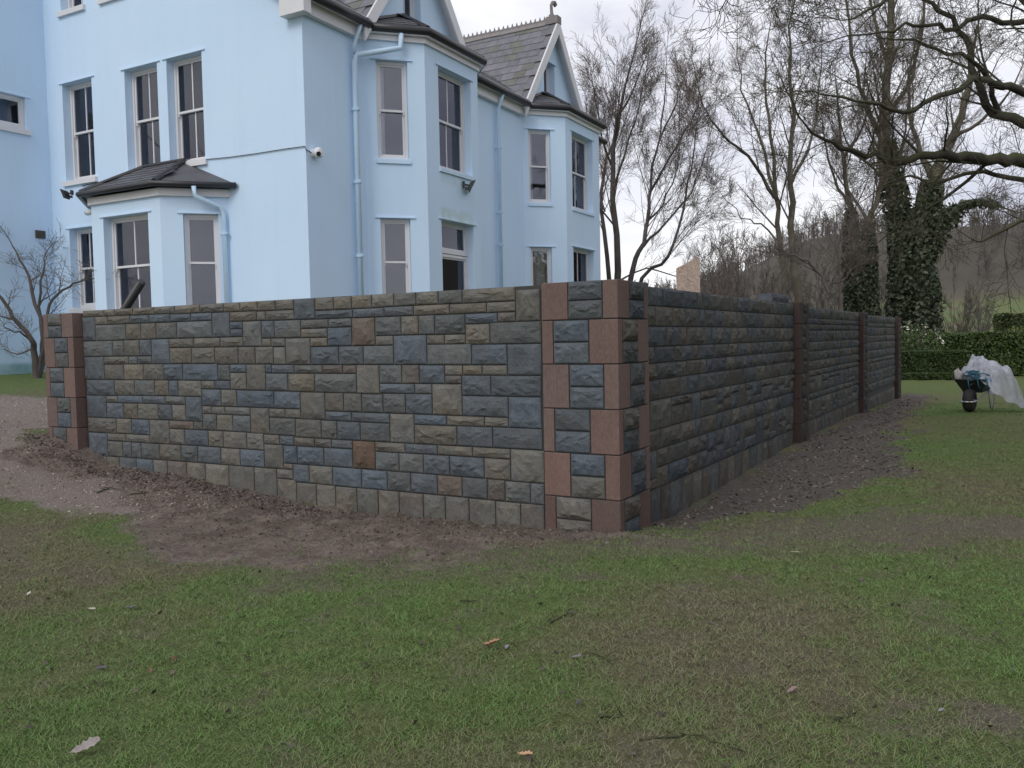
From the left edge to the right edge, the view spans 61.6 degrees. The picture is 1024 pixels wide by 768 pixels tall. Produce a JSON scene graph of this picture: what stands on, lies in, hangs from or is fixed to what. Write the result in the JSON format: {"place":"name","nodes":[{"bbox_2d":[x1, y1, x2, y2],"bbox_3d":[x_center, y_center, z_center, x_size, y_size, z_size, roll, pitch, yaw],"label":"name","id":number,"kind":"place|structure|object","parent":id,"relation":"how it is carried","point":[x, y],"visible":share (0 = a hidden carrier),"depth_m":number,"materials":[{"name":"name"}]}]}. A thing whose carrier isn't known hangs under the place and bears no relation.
{"place":"outdoors","nodes":[
{"label":"outdoors","id":0,"kind":"place"},
{"bbox_2d":[0,222,1023,767],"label":"ground","id":1,"kind":"structure","parent":0,"point":[24,386],"depth_m":5.32,"materials":[{"name":"green plant"}]},
{"bbox_2d":[0,220,123,377],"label":"bare tree","id":2,"kind":"object","parent":1,"relation":"on","point":[38,364],"visible":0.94,"depth_m":17.53,"materials":[{"name":"brown plant"}]},
{"bbox_2d":[43,313,88,449],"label":"stone pier","id":3,"kind":"structure","parent":1,"relation":"on","point":[66,390],"depth_m":10.77,"materials":[{"name":"red stone"}]},
{"bbox_2d":[69,736,99,752],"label":"fallen leaf","id":4,"kind":"object","parent":1,"relation":"on","point":[89,742],"visible":1,"depth_m":3.45,"materials":[{"name":"grey plant"}]},
{"bbox_2d":[97,486,117,492],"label":"fallen twig","id":5,"kind":"object","parent":1,"relation":"on","point":[105,489],"visible":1,"depth_m":9.26,"materials":[{"name":"brown wood"}]},
{"bbox_2d":[0,393,236,519],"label":"gravel","id":6,"kind":"structure","parent":1,"relation":"on","point":[169,504],"depth_m":9.44,"materials":[{"name":"gravel"}]},
{"bbox_2d":[120,279,145,308],"bbox_3d":[-5.756,-0.368,11.852,2.361,2.025,0.110,1,3,34],"label":"pipe","id":7,"kind":"object","parent":1,"relation":"on","point":[134,293],"visible":0.34,"depth_m":11.22,"materials":[{"name":"black plastic"}]},
{"bbox_2d":[129,490,158,494],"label":"fallen twig","id":8,"kind":"object","parent":1,"relation":"on","point":[140,492],"visible":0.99,"depth_m":9.02,"materials":[{"name":"brown wood"}]},
{"bbox_2d":[8,433,333,519],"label":"bark mulch","id":9,"kind":"object","parent":1,"relation":"on","point":[215,486],"visible":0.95,"depth_m":9.55,"materials":[{"name":"brown wood"}]},
{"bbox_2d":[0,0,607,374],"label":"house","id":10,"kind":"structure","parent":1,"relation":"on","point":[171,144],"depth_m":17.38,"materials":[{"name":"blue paint"}]},
{"bbox_2d":[0,90,31,135],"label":"window","id":11,"kind":"structure","parent":10,"relation":"in","point":[11,107],"depth_m":18.48,"materials":[{"name":"white paint"}]},
{"bbox_2d":[60,189,73,199],"bbox_3d":[-8.875,-3.793,17.151,0.196,0.183,0.255,-1,3,-1],"label":"floodlight","id":12,"kind":"object","parent":10,"relation":"attached to","point":[66,195],"visible":1,"depth_m":17.12,"materials":[{"name":"black plastic"}]},
{"bbox_2d":[56,0,84,17],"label":"window","id":13,"kind":"structure","parent":10,"relation":"in","point":[74,6],"depth_m":18.39,"materials":[{"name":"white paint"}]},
{"bbox_2d":[58,75,97,186],"bbox_3d":[-9.260,-5.423,18.568,1.190,2.226,0.370,0,3,29],"label":"window","id":14,"kind":"structure","parent":10,"relation":"in","point":[81,109],"depth_m":18.73,"materials":[{"name":"white paint"}]},
{"bbox_2d":[65,225,95,312],"bbox_3d":[-9.273,-2.483,18.756,0.990,1.876,0.370,0,3,29],"label":"window","id":15,"kind":"structure","parent":10,"relation":"in","point":[84,236],"depth_m":18.92,"materials":[{"name":"white paint"}]},
{"bbox_2d":[85,209,90,215],"bbox_3d":[-8.667,-3.579,17.813,0.359,0.168,0.169,-1,3,-1],"label":"security camera","id":16,"kind":"object","parent":10,"relation":"attached to","point":[87,212],"visible":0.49,"depth_m":17.74,"materials":[{"name":"white plastic"}]},
{"bbox_2d":[97,0,114,4],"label":"window","id":17,"kind":"structure","parent":10,"relation":"in","point":[99,2],"depth_m":17.78,"materials":[{"name":"white paint"}]},
{"bbox_2d":[120,60,160,167],"bbox_3d":[-7.463,-5.441,17.601,1.190,2.092,0.338,0,3,29],"label":"window","id":18,"kind":"structure","parent":10,"relation":"in","point":[144,82],"depth_m":17.76,"materials":[{"name":"white paint"}]},
{"bbox_2d":[161,48,207,166],"bbox_3d":[-6.358,-5.374,16.982,1.195,2.206,0.370,0,3,29],"label":"window","id":19,"kind":"structure","parent":10,"relation":"in","point":[188,86],"depth_m":17.12,"materials":[{"name":"white paint"}]},
{"bbox_2d":[177,212,220,304],"bbox_3d":[-5.932,-2.074,16.489,0.833,2.392,0.258,-2,3,-16],"label":"window","id":20,"kind":"structure","parent":10,"relation":"in","point":[187,217],"depth_m":16.47,"materials":[{"name":"white paint"}]},
{"bbox_2d":[311,147,323,157],"bbox_3d":[-3.523,-4.199,15.585,0.218,0.195,0.202,0,3,29],"label":"security camera","id":21,"kind":"object","parent":10,"relation":"attached to","point":[317,152],"visible":1,"depth_m":15.53,"materials":[{"name":"white plastic"}]},
{"bbox_2d":[370,57,411,163],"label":"window","id":22,"kind":"structure","parent":10,"relation":"in","point":[381,66],"depth_m":17.20,"materials":[{"name":"white paint"}]},
{"bbox_2d":[375,216,414,293],"bbox_3d":[-2.340,-2.170,17.331,0.803,2.357,0.258,-2,3,-16],"label":"window","id":23,"kind":"structure","parent":10,"relation":"in","point":[406,223],"depth_m":17.33,"materials":[{"name":"white paint"}]},
{"bbox_2d":[403,0,413,17],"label":"window","id":24,"kind":"structure","parent":10,"relation":"in","point":[408,5],"depth_m":18.57,"materials":[{"name":"white paint"}]},
{"bbox_2d":[385,247,467,293],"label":"window","id":25,"kind":"structure","parent":10,"relation":"in","point":[455,268],"depth_m":18.34,"materials":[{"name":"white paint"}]},
{"bbox_2d":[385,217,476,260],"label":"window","id":26,"kind":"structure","parent":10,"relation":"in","point":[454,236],"depth_m":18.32,"materials":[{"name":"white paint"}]},
{"bbox_2d":[462,180,474,192],"bbox_3d":[-0.927,-4.259,18.510,0.275,0.228,0.340,-1,3,-6],"label":"floodlight","id":27,"kind":"object","parent":10,"relation":"attached to","point":[470,186],"visible":1,"depth_m":18.41,"materials":[{"name":"black plastic"}]},
{"bbox_2d":[524,127,553,206],"bbox_3d":[0.692,-5.782,23.053,0.830,2.051,0.422,-2,3,-16],"label":"window","id":28,"kind":"structure","parent":10,"relation":"in","point":[532,202],"depth_m":23.02,"materials":[{"name":"white paint"}]},
{"bbox_2d":[527,246,555,285],"bbox_3d":[0.758,-2.529,23.209,0.806,2.357,0.387,-2,3,-16],"label":"window","id":29,"kind":"structure","parent":10,"relation":"in","point":[540,255],"depth_m":23.31,"materials":[{"name":"white paint"}]},
{"bbox_2d":[544,61,556,92],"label":"window","id":30,"kind":"structure","parent":10,"relation":"in","point":[546,73],"depth_m":24.40,"materials":[{"name":"white paint"}]},
{"bbox_2d":[572,245,595,281],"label":"window","id":31,"kind":"structure","parent":10,"relation":"in","point":[581,257],"depth_m":24.51,"materials":[{"name":"white paint"}]},
{"bbox_2d":[82,285,545,528],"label":"stone wall","id":32,"kind":"structure","parent":1,"relation":"on","point":[429,404],"depth_m":8.62,"materials":[{"name":"grey stone"}]},
{"bbox_2d":[4,433,645,570],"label":"soil clods","id":33,"kind":"object","parent":1,"relation":"on","point":[419,523],"visible":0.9,"depth_m":7.92,"materials":[{"name":"brown soil"}]},
{"bbox_2d":[481,638,498,644],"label":"fallen leaf","id":34,"kind":"object","parent":1,"relation":"on","point":[494,640],"visible":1,"depth_m":4.48,"materials":[{"name":"orange plant"}]},
{"bbox_2d":[0,412,1023,766],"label":"leaf litter","id":35,"kind":"object","parent":1,"relation":"on","point":[528,758],"visible":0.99,"depth_m":4.62,"materials":[{"name":"brown plant"}]},
{"bbox_2d":[2,430,1023,767],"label":"worm casts","id":36,"kind":"object","parent":1,"relation":"on","point":[520,618],"visible":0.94,"depth_m":4.79,"materials":[{"name":"brown soil"}]},
{"bbox_2d":[517,750,532,754],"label":"fallen leaf","id":37,"kind":"object","parent":1,"relation":"on","point":[528,752],"visible":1,"depth_m":3.31,"materials":[{"name":"plant"}]},
{"bbox_2d":[550,608,571,622],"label":"fallen twig","id":38,"kind":"object","parent":1,"relation":"on","point":[559,617],"visible":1,"depth_m":4.93,"materials":[{"name":"brown wood"}]},
{"bbox_2d":[541,279,650,532],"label":"stone pier","id":39,"kind":"structure","parent":1,"relation":"on","point":[595,344],"depth_m":7.25,"materials":[{"name":"red stone"}]},
{"bbox_2d":[587,649,622,663],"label":"fallen twig","id":40,"kind":"object","parent":1,"relation":"on","point":[604,656],"visible":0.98,"depth_m":4.33,"materials":[{"name":"brown wood"}]},
{"bbox_2d":[598,696,623,717],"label":"fallen twig","id":41,"kind":"object","parent":1,"relation":"on","point":[613,712],"visible":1,"depth_m":3.67,"materials":[{"name":"brown wood"}]},
{"bbox_2d":[566,0,744,281],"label":"bare tree","id":42,"kind":"object","parent":1,"relation":"on","point":[616,114],"visible":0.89,"depth_m":30.49,"materials":[{"name":"brown plant"}]},
{"bbox_2d":[651,263,709,292],"bbox_3d":[7.288,-3.013,35.818,2.773,4.584,2.090,-4,4,-43],"label":"thicket shrub","id":43,"kind":"object","parent":1,"relation":"on","point":[700,282],"visible":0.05,"depth_m":35.59,"materials":[{"name":"brown plant"}]},
{"bbox_2d":[676,257,699,292],"bbox_3d":[2.924,-0.711,14.198,0.507,2.791,0.018,-3,3,-31],"label":"chipboard sheet","id":44,"kind":"object","parent":1,"relation":"on","point":[688,276],"visible":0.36,"depth_m":14.15,"materials":[{"name":"beige wood"}]},
{"bbox_2d":[640,732,747,752],"bbox_3d":[0.730,1.421,3.440,0.422,0.038,0.117,0,3,19],"label":"fallen twig","id":45,"kind":"object","parent":1,"relation":"on","point":[681,735],"visible":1,"depth_m":3.47,"materials":[{"name":"brown wood"}]},
{"bbox_2d":[646,287,794,521],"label":"stone wall","id":46,"kind":"structure","parent":1,"relation":"on","point":[721,384],"depth_m":9.50,"materials":[{"name":"grey stone"}]},
{"bbox_2d":[758,293,788,302],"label":"stone block","id":47,"kind":"structure","parent":46,"relation":"on","point":[775,297],"depth_m":11.94,"materials":[{"name":"grey stone"}]},
{"bbox_2d":[700,228,753,296],"bbox_3d":[6.416,-2.606,26.595,1.944,4.666,3.325,0,3,21],"label":"thicket shrub","id":48,"kind":"object","parent":1,"relation":"on","point":[718,291],"visible":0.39,"depth_m":26.68,"materials":[{"name":"brown plant"}]},
{"bbox_2d":[694,207,812,298],"bbox_3d":[8.229,-3.237,30.157,3.285,5.717,3.514,-2,3,-15],"label":"thicket shrub","id":49,"kind":"object","parent":1,"relation":"on","point":[738,290],"visible":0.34,"depth_m":29.61,"materials":[{"name":"brown plant"}]},
{"bbox_2d":[659,0,868,301],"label":"bare tree","id":50,"kind":"object","parent":1,"relation":"on","point":[788,184],"visible":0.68,"depth_m":32.76,"materials":[{"name":"brown plant"}]},
{"bbox_2d":[742,250,806,301],"bbox_3d":[10.863,-3.130,35.816,2.826,5.168,3.005,0,3,17],"label":"thicket shrub","id":51,"kind":"object","parent":1,"relation":"on","point":[789,288],"visible":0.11,"depth_m":35.59,"materials":[{"name":"plant"}]},
{"bbox_2d":[608,395,945,537],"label":"wood chips","id":52,"kind":"object","parent":1,"relation":"on","point":[837,458],"visible":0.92,"depth_m":11.29,"materials":[{"name":"brown wood"}]},
{"bbox_2d":[787,686,795,691],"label":"fallen leaf","id":53,"kind":"object","parent":1,"relation":"on","point":[792,688],"visible":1,"depth_m":3.88,"materials":[{"name":"grey plant"}]},
{"bbox_2d":[789,302,808,442],"bbox_3d":[4.369,0.046,13.262,0.355,2.591,0.620,1,3,31],"label":"stone post","id":54,"kind":"object","parent":1,"relation":"on","point":[801,371],"visible":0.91,"depth_m":12.99,"materials":[{"name":"red stone"}]},
{"bbox_2d":[736,204,870,308],"bbox_3d":[9.829,-3.038,28.961,4.244,5.891,2.868,1,3,31],"label":"bare tree","id":55,"kind":"object","parent":1,"relation":"on","point":[817,271],"visible":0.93,"depth_m":28.87,"materials":[{"name":"brown plant"}]},
{"bbox_2d":[777,245,845,309],"bbox_3d":[14.024,-3.521,39.556,3.428,5.830,3.716,1,3,31],"label":"thicket shrub","id":56,"kind":"object","parent":1,"relation":"on","point":[819,293],"visible":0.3,"depth_m":39.40,"materials":[{"name":"brown plant"}]},
{"bbox_2d":[621,194,1023,310],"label":"wood","id":57,"kind":"object","parent":1,"relation":"on","point":[986,232],"visible":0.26,"depth_m":191.66,"materials":[{"name":"brown plant"}]},
{"bbox_2d":[808,307,859,436],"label":"stone wall","id":58,"kind":"structure","parent":1,"relation":"on","point":[833,372],"depth_m":15.60,"materials":[{"name":"grey stone"}]},
{"bbox_2d":[788,165,885,310],"bbox_3d":[12.863,-4.568,33.952,3.604,8.460,3.022,1,3,31],"label":"bare tree","id":59,"kind":"object","parent":1,"relation":"on","point":[860,259],"visible":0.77,"depth_m":33.83,"materials":[{"name":"brown plant"}]},
{"bbox_2d":[827,704,857,719],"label":"fallen twig","id":60,"kind":"object","parent":1,"relation":"on","point":[837,718],"visible":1,"depth_m":3.62,"materials":[{"name":"brown wood"}]},
{"bbox_2d":[810,51,879,311],"bbox_3d":[14.327,-7.395,37.194,3.238,14.156,4.416,1,3,31],"label":"ivy clad tree","id":61,"kind":"object","parent":1,"relation":"on","point":[850,294],"visible":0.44,"depth_m":36.82,"materials":[{"name":"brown plant"}]},
{"bbox_2d":[669,0,1023,344],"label":"oak tree","id":62,"kind":"object","parent":1,"relation":"on","point":[982,160],"visible":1,"depth_m":13.13,"materials":[{"name":"brown plant"}]},
{"bbox_2d":[817,273,890,316],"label":"thicket shrub","id":63,"kind":"object","parent":1,"relation":"on","point":[846,300],"visible":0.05,"depth_m":42.66,"materials":[{"name":"brown plant"}]},
{"bbox_2d":[858,312,867,412],"bbox_3d":[7.471,-0.262,18.506,0.355,2.554,0.620,1,3,31],"label":"stone post","id":64,"kind":"object","parent":1,"relation":"on","point":[863,364],"visible":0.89,"depth_m":18.22,"materials":[{"name":"red stone"}]},
{"bbox_2d":[784,0,942,324],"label":"ivy clad tree","id":65,"kind":"object","parent":1,"relation":"on","point":[892,276],"visible":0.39,"depth_m":36.78,"materials":[{"name":"plant"}]},
{"bbox_2d":[827,36,930,315],"bbox_3d":[15.343,-7.509,36.077,4.265,14.516,3.149,1,3,31],"label":"ivy clad tree","id":66,"kind":"object","parent":1,"relation":"on","point":[868,291],"visible":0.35,"depth_m":35.80,"materials":[{"name":"green plant"}]},
{"bbox_2d":[867,315,894,409],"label":"stone wall","id":67,"kind":"structure","parent":1,"relation":"on","point":[881,358],"depth_m":21.07,"materials":[{"name":"grey stone"}]},
{"bbox_2d":[878,274,888,316],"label":"thicket shrub","id":68,"kind":"object","parent":1,"relation":"on","point":[884,288],"visible":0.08,"depth_m":43.41,"materials":[{"name":"plant"}]},
{"bbox_2d":[894,317,900,398],"bbox_3d":[10.572,-0.571,23.750,0.355,2.518,0.620,1,3,31],"label":"stone post","id":69,"kind":"object","parent":1,"relation":"on","point":[897,375],"visible":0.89,"depth_m":23.45,"materials":[{"name":"red stone"}]},
{"bbox_2d":[901,323,947,350],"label":"flowering shrub","id":70,"kind":"object","parent":1,"relation":"on","point":[918,342],"visible":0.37,"depth_m":32.13,"materials":[{"name":"green plant"}]},
{"bbox_2d":[901,372,954,379],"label":"hedge","id":71,"kind":"object","parent":1,"relation":"on","point":[927,376],"visible":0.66,"depth_m":29.81,"materials":[{"name":"green plant"}]},
{"bbox_2d":[901,349,964,372],"bbox_3d":[14.818,-0.617,31.064,2.802,1.263,0.800,-1,3,4],"label":"hedge","id":72,"kind":"object","parent":1,"relation":"on","point":[927,360],"visible":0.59,"depth_m":30.73,"materials":[{"name":"green plant"}]},
{"bbox_2d":[865,0,1023,333],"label":"ivy clad tree","id":73,"kind":"object","parent":1,"relation":"on","point":[921,305],"visible":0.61,"depth_m":35.59,"materials":[{"name":"green plant"}]},
{"bbox_2d":[901,330,1023,375],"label":"hedge","id":74,"kind":"object","parent":1,"relation":"on","point":[1003,348],"visible":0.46,"depth_m":32.65,"materials":[{"name":"green plant"}]},
{"bbox_2d":[935,268,999,332],"bbox_3d":[20.883,-3.113,40.159,3.400,4.885,2.596,1,3,31],"label":"thicket shrub","id":75,"kind":"object","parent":1,"relation":"on","point":[969,307],"visible":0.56,"depth_m":39.74,"materials":[{"name":"brown plant"}]},
{"bbox_2d":[953,376,999,411],"bbox_3d":[9.687,0.195,17.884,0.684,0.705,1.778,1,4,40],"label":"wheelbarrow","id":76,"kind":"object","parent":1,"relation":"on","point":[969,400],"visible":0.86,"depth_m":17.41,"materials":[{"name":"metal"}]},
{"bbox_2d":[954,368,962,378],"bbox_3d":[9.181,-0.187,17.649,0.185,0.311,0.158,1,4,40],"label":"bag end","id":77,"kind":"object","parent":76,"relation":"in","point":[958,373],"visible":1,"depth_m":17.60,"materials":[{"name":"white plastic"}]},
{"bbox_2d":[963,370,989,390],"bbox_3d":[9.514,-0.074,17.568,0.630,0.455,0.733,1,4,40],"label":"twine coil","id":78,"kind":"object","parent":76,"relation":"on","point":[972,373],"visible":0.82,"depth_m":17.34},
{"bbox_2d":[955,354,1023,407],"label":"polythene sheet","id":79,"kind":"object","parent":76,"relation":"on","point":[1005,385],"visible":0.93,"depth_m":17.45,"materials":[{"name":"clear plastic"}]},
{"bbox_2d":[964,280,1000,331],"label":"thicket shrub","id":80,"kind":"object","parent":1,"relation":"on","point":[984,327],"visible":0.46,"depth_m":51.62,"materials":[{"name":"plant"}]},
{"bbox_2d":[992,312,1023,331],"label":"hedge","id":81,"kind":"object","parent":1,"relation":"on","point":[1003,318],"visible":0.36,"depth_m":61.66,"materials":[{"name":"green plant"}]},
{"bbox_2d":[1004,326,1023,330],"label":"evergreen shrub","id":82,"kind":"object","parent":1,"relation":"on","point":[1017,328],"visible":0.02,"depth_m":35.36,"materials":[{"name":"green plant"}]},
{"bbox_2d":[0,402,1023,767],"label":"grass","id":83,"kind":"structure","parent":0,"point":[754,758],"depth_m":4.43,"materials":[{"name":"green plant"}]},
{"bbox_2d":[451,0,1023,287],"label":"sky","id":84,"kind":"structure","parent":0,"point":[473,16],"materials":[{"name":"white"}]}
]}

